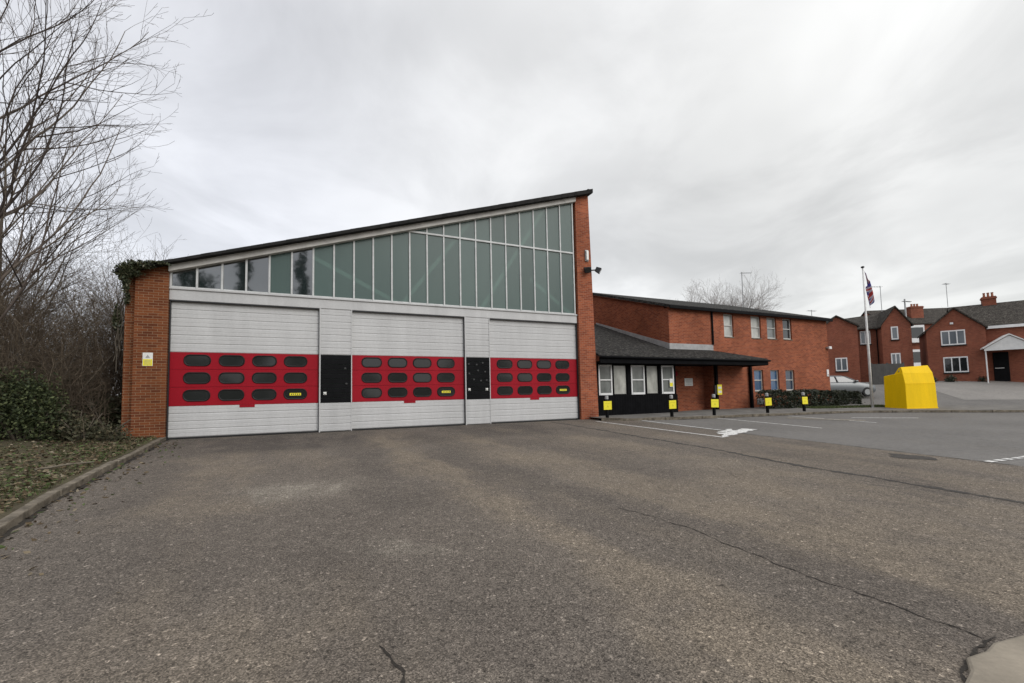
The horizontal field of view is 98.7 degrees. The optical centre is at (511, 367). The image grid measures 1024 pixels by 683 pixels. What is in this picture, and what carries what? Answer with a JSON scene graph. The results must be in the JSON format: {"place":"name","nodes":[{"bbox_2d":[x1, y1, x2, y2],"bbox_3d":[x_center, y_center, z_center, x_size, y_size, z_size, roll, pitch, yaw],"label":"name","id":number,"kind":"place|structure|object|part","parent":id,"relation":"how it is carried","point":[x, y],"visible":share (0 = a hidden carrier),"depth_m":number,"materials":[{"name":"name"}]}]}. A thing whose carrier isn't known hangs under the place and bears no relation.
{"place":"outdoors","nodes":[
{"label":"outdoors","id":0,"kind":"place"},
{"bbox_2d":[0,436,159,518],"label":"verge ground","id":1,"kind":"structure","parent":0,"point":[3,445],"depth_m":8.67,"materials":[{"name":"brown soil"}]},
{"bbox_2d":[0,362,77,441],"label":"green shrub","id":2,"kind":"object","parent":1,"relation":"on","point":[18,421],"visible":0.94,"depth_m":11.04,"materials":[{"name":"green plant"}]},
{"bbox_2d":[0,217,122,437],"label":"scrub bush","id":3,"kind":"object","parent":1,"relation":"on","point":[23,357],"visible":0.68,"depth_m":11.82,"materials":[{"name":"brown plant"}]},
{"bbox_2d":[34,461,93,470],"bbox_3d":[-8.306,1.813,8.190,0.042,0.065,0.850,-3,-4,21],"label":"fallen stick","id":4,"kind":"object","parent":1,"relation":"on","point":[43,468],"visible":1,"depth_m":8.10,"materials":[{"name":"wood"}]},
{"bbox_2d":[36,403,134,442],"bbox_3d":[-11.272,1.571,11.569,2.044,1.298,1.193,-1,-4,0],"label":"green shrub","id":5,"kind":"object","parent":1,"relation":"on","point":[104,433],"visible":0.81,"depth_m":11.49,"materials":[{"name":"green plant"}]},
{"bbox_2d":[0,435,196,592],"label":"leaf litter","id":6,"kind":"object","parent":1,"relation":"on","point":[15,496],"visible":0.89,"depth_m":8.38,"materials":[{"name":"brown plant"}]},
{"bbox_2d":[0,0,213,320],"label":"bare tree","id":7,"kind":"object","parent":1,"relation":"on","point":[15,173],"visible":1,"depth_m":11.51,"materials":[{"name":"brown plant"}]},
{"bbox_2d":[0,418,1023,682],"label":"forecourt","id":8,"kind":"structure","parent":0,"point":[584,552],"depth_m":4.08,"materials":[{"name":"grey asphalt"}]},
{"bbox_2d":[603,396,611,417],"bbox_3d":[4.002,1.691,18.526,0.360,1.050,0.164,0,-4,-12],"label":"bollard","id":9,"kind":"object","parent":8,"relation":"on","point":[607,405],"visible":0.99,"depth_m":18.46,"materials":[{"name":"black paint"}]},
{"bbox_2d":[0,0,1023,394],"label":"sky","id":10,"kind":"structure","parent":0,"point":[809,144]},
{"bbox_2d":[594,404,1023,418],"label":"pavement","id":11,"kind":"structure","parent":0,"point":[754,410],"depth_m":22.40,"materials":[{"name":"grey asphalt"}]},
{"bbox_2d":[861,266,874,407],"bbox_3d":[19.901,-1.639,24.622,0.270,8.263,0.270,-1,-4,0],"label":"flagpole","id":12,"kind":"object","parent":11,"relation":"on","point":[869,367],"visible":0.84,"depth_m":24.55,"materials":[{"name":"metal"}]},
{"bbox_2d":[864,271,874,304],"bbox_3d":[20.111,-4.454,24.767,0.354,2.150,0.199,-1,-4,0],"label":"flag","id":13,"kind":"object","parent":12,"relation":"hanging from","point":[870,294],"visible":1,"depth_m":24.75,"materials":[{"name":"multicoloured fabric"}]},
{"bbox_2d":[644,382,1023,465],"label":"car park","id":14,"kind":"structure","parent":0,"point":[996,437],"depth_m":14.84,"materials":[{"name":"asphalt"}]},
{"bbox_2d":[669,395,675,416],"bbox_3d":[6.878,1.686,18.951,0.360,1.050,0.164,-1,-2,-18],"label":"bollard","id":15,"kind":"object","parent":14,"relation":"on","point":[672,404],"visible":0.94,"depth_m":18.89,"materials":[{"name":"black paint"}]},
{"bbox_2d":[711,394,718,414],"bbox_3d":[9.041,1.695,19.687,0.360,1.050,0.164,1,-5,-8],"label":"bollard","id":16,"kind":"object","parent":14,"relation":"on","point":[714,403],"visible":0.94,"depth_m":19.63,"materials":[{"name":"black paint"}]},
{"bbox_2d":[765,393,771,412],"bbox_3d":[12.104,1.712,20.856,0.360,1.050,0.164,-2,-2,-15],"label":"bollard","id":17,"kind":"object","parent":14,"relation":"on","point":[768,401],"visible":0.94,"depth_m":20.80,"materials":[{"name":"black paint"}]},
{"bbox_2d":[801,392,807,410],"bbox_3d":[14.451,1.725,21.789,0.360,1.050,0.164,1,-6,-19],"label":"bollard","id":18,"kind":"object","parent":14,"relation":"on","point":[804,400],"visible":0.96,"depth_m":21.74,"materials":[{"name":"black paint"}]},
{"bbox_2d":[830,376,875,395],"bbox_3d":[22.335,1.249,30.152,4.090,1.446,1.920,-1,-4,3],"label":"parked car","id":19,"kind":"object","parent":14,"relation":"on","point":[842,383],"visible":0.45,"depth_m":29.29,"materials":[{"name":"paint"}]},
{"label":"side window","id":20,"kind":"part","parent":19,"relation":"part of","materials":[{"name":"white glass"}]},
{"bbox_2d":[797,404,884,408],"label":"grass","id":21,"kind":"structure","parent":0,"point":[846,406],"depth_m":24.39,"materials":[{"name":"green plant"}]},
{"bbox_2d":[884,365,937,408],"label":"collection bank","id":22,"kind":"structure","parent":0,"point":[912,387],"depth_m":23.38,"materials":[{"name":"yellow paint"}]},
{"bbox_2d":[935,381,1023,399],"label":"driveway","id":23,"kind":"structure","parent":0,"point":[990,390],"depth_m":31.67,"materials":[{"name":"grey concrete"}]},
{"bbox_3d":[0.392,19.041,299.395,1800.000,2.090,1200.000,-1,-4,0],"label":"ground","id":24,"kind":"structure","parent":0,"visible":0},
{"bbox_2d":[0,109,92,351],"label":"bare tree","id":25,"kind":"object","parent":24,"relation":"on","point":[21,203],"visible":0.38,"depth_m":16.72,"materials":[{"name":"brown plant"}]},
{"bbox_2d":[0,279,122,433],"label":"scrub bush","id":26,"kind":"object","parent":24,"relation":"on","point":[61,354],"visible":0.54,"depth_m":12.43,"materials":[{"name":"brown plant"}]},
{"bbox_2d":[0,217,124,435],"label":"scrub bush","id":27,"kind":"object","parent":24,"relation":"on","point":[16,305],"visible":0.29,"depth_m":12.99,"materials":[{"name":"brown plant"}]},
{"bbox_2d":[0,197,124,433],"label":"scrub bush","id":28,"kind":"object","parent":24,"relation":"on","point":[44,258],"visible":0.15,"depth_m":14.23,"materials":[{"name":"brown plant"}]},
{"bbox_2d":[19,335,120,429],"bbox_3d":[-12.950,0.675,12.880,2.234,3.213,2.709,1,-4,-33],"label":"scrub bush","id":29,"kind":"object","parent":24,"relation":"on","point":[90,408],"visible":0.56,"depth_m":12.85,"materials":[{"name":"brown plant"}]},
{"bbox_2d":[32,365,121,435],"bbox_3d":[-14.231,1.143,14.425,3.693,2.873,2.161,-1,-4,0],"label":"green shrub","id":30,"kind":"object","parent":24,"relation":"on","point":[116,414],"visible":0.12,"depth_m":14.16,"materials":[{"name":"green plant"}]},
{"bbox_2d":[0,243,155,398],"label":"scrub bush","id":31,"kind":"object","parent":24,"relation":"on","point":[92,309],"visible":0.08,"depth_m":17.09,"materials":[{"name":"brown plant"}]},
{"bbox_2d":[0,205,156,418],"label":"scrub bush","id":32,"kind":"object","parent":24,"relation":"on","point":[117,383],"visible":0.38,"depth_m":13.89,"materials":[{"name":"brown plant"}]},
{"bbox_2d":[0,37,163,338],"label":"bare tree","id":33,"kind":"object","parent":24,"relation":"on","point":[27,192],"visible":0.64,"depth_m":14.81,"materials":[{"name":"brown plant"}]},
{"bbox_2d":[0,437,165,535],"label":"kerb","id":34,"kind":"structure","parent":24,"relation":"on","point":[13,519],"depth_m":6.61,"materials":[{"name":"concrete"}]},
{"bbox_2d":[0,219,173,435],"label":"scrub bush","id":35,"kind":"object","parent":24,"relation":"on","point":[66,297],"visible":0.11,"depth_m":16.04,"materials":[{"name":"brown plant"}]},
{"bbox_2d":[3,220,171,394],"bbox_3d":[-16.599,-1.869,16.831,6.430,8.928,9.477,1,-4,-33],"label":"scrub bush","id":36,"kind":"object","parent":24,"relation":"on","point":[115,281],"visible":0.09,"depth_m":16.17,"materials":[{"name":"brown plant"}]},
{"bbox_2d":[92,238,183,309],"bbox_3d":[-16.660,-1.790,20.737,5.034,9.457,3.508,-2,-4,15],"label":"bare tree","id":37,"kind":"object","parent":24,"relation":"on","point":[155,259],"visible":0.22,"depth_m":20.60,"materials":[{"name":"brown plant"}]},
{"bbox_2d":[116,189,598,440],"bbox_3d":[-6.989,-2.283,23.114,16.557,10.509,15.960,0,-4,-25],"label":"fire station","id":38,"kind":"object","parent":24,"relation":"on","point":[482,315],"visible":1,"depth_m":15.77,"materials":[{"name":"brick"}]},
{"bbox_2d":[111,256,171,371],"bbox_3d":[-11.027,-1.562,12.740,1.910,3.323,0.890,-2,-4,12],"label":"ivy","id":39,"kind":"object","parent":38,"relation":"attached to","point":[131,272],"visible":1,"depth_m":12.79,"materials":[{"name":"green plant"}]},
{"bbox_2d":[142,353,152,365],"bbox_3d":[-10.649,-0.254,12.859,0.240,0.390,0.013,0,-4,-25],"label":"warning sign","id":40,"kind":"object","parent":38,"relation":"attached to","point":[147,359],"visible":1,"depth_m":12.86,"materials":[{"name":"yellow plastic"}]},
{"bbox_2d":[166,299,319,439],"bbox_3d":[-8.430,0.057,14.086,4.141,4.210,0.218,0,-4,-25],"label":"roller door","id":41,"kind":"structure","parent":38,"relation":"in","point":[235,369],"depth_m":14.00,"materials":[{"name":"red paint"}]},
{"bbox_2d":[350,310,465,430],"bbox_3d":[-3.740,0.092,16.235,4.161,4.210,0.218,0,-4,-25],"label":"roller door","id":42,"kind":"structure","parent":38,"relation":"in","point":[408,369],"depth_m":16.18,"materials":[{"name":"red paint"}]},
{"bbox_2d":[488,318,579,423],"bbox_3d":[0.958,0.128,18.387,4.161,4.210,0.218,0,-4,-25],"label":"roller door","id":43,"kind":"structure","parent":38,"relation":"in","point":[534,364],"depth_m":18.36,"materials":[{"name":"red paint"}]},
{"bbox_2d":[585,250,588,261],"bbox_3d":[3.333,-4.995,19.551,0.170,0.520,0.120,0,-4,-25],"label":"bulkhead lamp","id":44,"kind":"object","parent":38,"relation":"attached to","point":[586,255],"visible":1,"depth_m":19.51,"materials":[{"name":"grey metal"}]},
{"bbox_2d":[584,267,601,273],"bbox_3d":[3.602,-4.334,19.466,0.960,0.333,0.412,0,-4,-25],"label":"floodlight","id":45,"kind":"object","parent":38,"relation":"attached to","point":[589,270],"visible":1,"depth_m":19.47,"materials":[{"name":"metal"}]},
{"bbox_2d":[593,293,832,415],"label":"office block","id":46,"kind":"structure","parent":24,"relation":"on","point":[646,349],"depth_m":24.61,"materials":[{"name":"brick"}]},
{"bbox_2d":[598,365,612,394],"bbox_3d":[4.263,0.548,20.128,0.750,1.390,0.095,0,-4,-25],"label":"window","id":47,"kind":"structure","parent":46,"relation":"in","point":[604,371],"depth_m":20.14,"materials":[{"name":"white plastic"}]},
{"bbox_2d":[613,365,627,394],"bbox_3d":[5.037,0.557,20.538,0.780,1.390,0.095,0,-4,-25],"label":"window","id":48,"kind":"structure","parent":46,"relation":"in","point":[620,371],"depth_m":20.57,"materials":[{"name":"grey glass"}]},
{"bbox_2d":[631,365,644,394],"bbox_3d":[5.972,0.561,20.911,0.810,1.390,0.095,0,-4,-25],"label":"window","id":49,"kind":"structure","parent":46,"relation":"in","point":[637,371],"depth_m":20.92,"materials":[{"name":"white plastic"}]},
{"bbox_2d":[646,365,658,393],"bbox_3d":[6.797,0.571,21.346,0.750,1.390,0.095,0,-4,-25],"label":"window","id":50,"kind":"structure","parent":46,"relation":"in","point":[652,370],"depth_m":21.37,"materials":[{"name":"white glass"}]},
{"bbox_2d":[661,365,674,393],"bbox_3d":[7.663,0.574,21.686,0.790,1.390,0.095,0,-4,-25],"label":"window","id":51,"kind":"structure","parent":46,"relation":"in","point":[667,372],"depth_m":21.68,"materials":[{"name":"white plastic"}]},
{"bbox_2d":[684,378,692,385],"bbox_3d":[9.770,0.778,24.323,0.600,0.420,0.014,0,-4,-25],"label":"notice","id":52,"kind":"object","parent":46,"relation":"attached to","point":[688,381],"visible":1,"depth_m":24.32,"materials":[{"name":"grey metal"}]},
{"bbox_2d":[713,385,721,394],"bbox_3d":[11.194,1.181,23.934,0.510,0.550,0.128,0,-4,-25],"label":"post box","id":53,"kind":"object","parent":46,"relation":"attached to","point":[717,389],"visible":0.95,"depth_m":23.87,"materials":[{"name":"metal"}]},
{"bbox_2d":[723,314,732,336],"bbox_3d":[12.266,-2.416,25.124,0.780,1.310,0.095,0,-4,-25],"label":"window","id":54,"kind":"structure","parent":46,"relation":"in","point":[727,318],"depth_m":25.17,"materials":[{"name":"white glass"}]},
{"bbox_2d":[741,272,751,305],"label":"antenna","id":55,"kind":"object","parent":46,"relation":"attached to","point":[742,287],"visible":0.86,"depth_m":47.55,"materials":[{"name":"grey metal"}]},
{"bbox_2d":[750,316,759,337],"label":"window","id":56,"kind":"structure","parent":46,"relation":"in","point":[755,331],"depth_m":26.13,"materials":[{"name":"white glass"}]},
{"bbox_2d":[754,370,761,390],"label":"window","id":57,"kind":"structure","parent":46,"relation":"in","point":[757,373],"depth_m":25.94,"materials":[{"name":"blue glass"}]},
{"bbox_2d":[766,318,775,338],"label":"window","id":58,"kind":"structure","parent":46,"relation":"in","point":[770,321],"depth_m":26.71,"materials":[{"name":"grey glass"}]},
{"bbox_2d":[770,370,777,389],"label":"window","id":59,"kind":"structure","parent":46,"relation":"in","point":[774,375],"depth_m":26.54,"materials":[{"name":"blue glass"}]},
{"bbox_2d":[782,319,790,339],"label":"window","id":60,"kind":"structure","parent":46,"relation":"in","point":[786,322],"depth_m":27.33,"materials":[{"name":"grey glass"}]},
{"bbox_2d":[785,370,793,390],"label":"window","id":61,"kind":"structure","parent":46,"relation":"in","point":[789,373],"depth_m":27.13,"materials":[{"name":"glass"}]},
{"bbox_2d":[683,267,788,310],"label":"bare tree","id":62,"kind":"object","parent":24,"relation":"on","point":[714,298],"visible":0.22,"depth_m":48.80,"materials":[{"name":"brown plant"}]},
{"bbox_2d":[755,389,865,408],"bbox_3d":[17.607,1.789,25.798,8.609,1.229,1.470,0,-4,-25],"label":"hedge","id":63,"kind":"object","parent":24,"relation":"on","point":[832,397],"visible":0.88,"depth_m":24.98,"materials":[{"name":"green plant"}]},
{"bbox_2d":[601,410,1023,420],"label":"kerb","id":64,"kind":"structure","parent":24,"relation":"on","point":[755,415],"depth_m":20.67,"materials":[{"name":"concrete"}]},
{"bbox_2d":[826,306,913,381],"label":"brick house","id":65,"kind":"structure","parent":24,"relation":"on","point":[890,336],"depth_m":40.30,"materials":[{"name":"brick"}]},
{"bbox_2d":[835,358,848,371],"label":"window","id":66,"kind":"structure","parent":65,"relation":"in","point":[841,363],"depth_m":40.53,"materials":[{"name":"white plastic"}]},
{"bbox_2d":[859,331,871,345],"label":"window","id":67,"kind":"structure","parent":65,"relation":"in","point":[863,341],"depth_m":40.65,"materials":[{"name":"white plastic"}]},
{"bbox_2d":[891,326,899,340],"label":"window","id":68,"kind":"structure","parent":65,"relation":"in","point":[894,330],"depth_m":38.74,"materials":[{"name":"white plastic"}]},
{"bbox_2d":[891,353,900,363],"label":"window","id":69,"kind":"structure","parent":65,"relation":"in","point":[895,357],"depth_m":38.63,"materials":[{"name":"white plastic"}]},
{"bbox_2d":[901,299,911,316],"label":"antenna","id":70,"kind":"object","parent":65,"relation":"attached to","point":[904,301],"visible":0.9,"depth_m":54.98,"materials":[{"name":"grey metal"}]},
{"bbox_2d":[871,362,903,384],"bbox_3d":[29.786,0.487,34.858,2.640,1.800,0.120,-1,-4,0],"label":"garden fence","id":71,"kind":"object","parent":24,"relation":"on","point":[879,372],"visible":0.59,"depth_m":34.82,"materials":[{"name":"grey wood"}]},
{"bbox_2d":[861,304,946,365],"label":"brick house","id":72,"kind":"structure","parent":24,"relation":"on","point":[921,319],"depth_m":56.97,"materials":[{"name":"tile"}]},
{"bbox_2d":[913,349,920,365],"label":"bay window","id":73,"kind":"structure","parent":72,"relation":"in","point":[916,353],"depth_m":55.39,"materials":[{"name":"white plastic"}]},
{"bbox_2d":[911,325,924,342],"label":"bay window","id":74,"kind":"structure","parent":72,"relation":"in","point":[916,330],"depth_m":55.56,"materials":[{"name":"white plastic"}]},
{"bbox_2d":[944,374,957,381],"bbox_3d":[35.337,0.892,35.462,1.011,0.751,0.711,0,-4,-20],"label":"garden plant","id":75,"kind":"object","parent":24,"relation":"on","point":[950,378],"visible":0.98,"depth_m":35.38,"materials":[{"name":"green plant"}]},
{"bbox_2d":[917,292,1023,382],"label":"brick house","id":76,"kind":"structure","parent":24,"relation":"on","point":[985,337],"depth_m":35.80,"materials":[{"name":"brick"}]},
{"bbox_2d":[940,329,966,346],"bbox_3d":[36.304,-2.459,36.211,1.526,1.310,0.130,-4,-4,38],"label":"window","id":77,"kind":"structure","parent":76,"relation":"in","point":[951,337],"depth_m":36.21,"materials":[{"name":"white plastic"}]},
{"bbox_2d":[943,356,969,373],"bbox_3d":[36.378,-0.235,36.051,1.526,1.370,0.130,-4,-4,38],"label":"window","id":78,"kind":"structure","parent":76,"relation":"in","point":[951,364],"depth_m":36.05,"materials":[{"name":"white plastic"}]},
{"bbox_2d":[992,352,1010,380],"bbox_3d":[39.273,-0.101,35.292,0.864,2.350,0.065,-4,-4,38],"label":"door","id":79,"kind":"structure","parent":76,"relation":"in","point":[1001,366],"depth_m":35.28,"materials":[{"name":"black paint"}]},
{"bbox_2d":[978,376,986,381],"bbox_3d":[37.631,0.931,35.142,0.799,0.677,0.692,-1,-4,0],"label":"garden plant","id":80,"kind":"object","parent":24,"relation":"on","point":[981,379],"visible":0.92,"depth_m":35.03,"materials":[{"name":"green plant"}]},
{"bbox_2d":[965,635,1023,682],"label":"concrete slab","id":81,"kind":"structure","parent":24,"relation":"on","point":[1000,661],"depth_m":2.50,"materials":[{"name":"beige concrete"}]}
]}

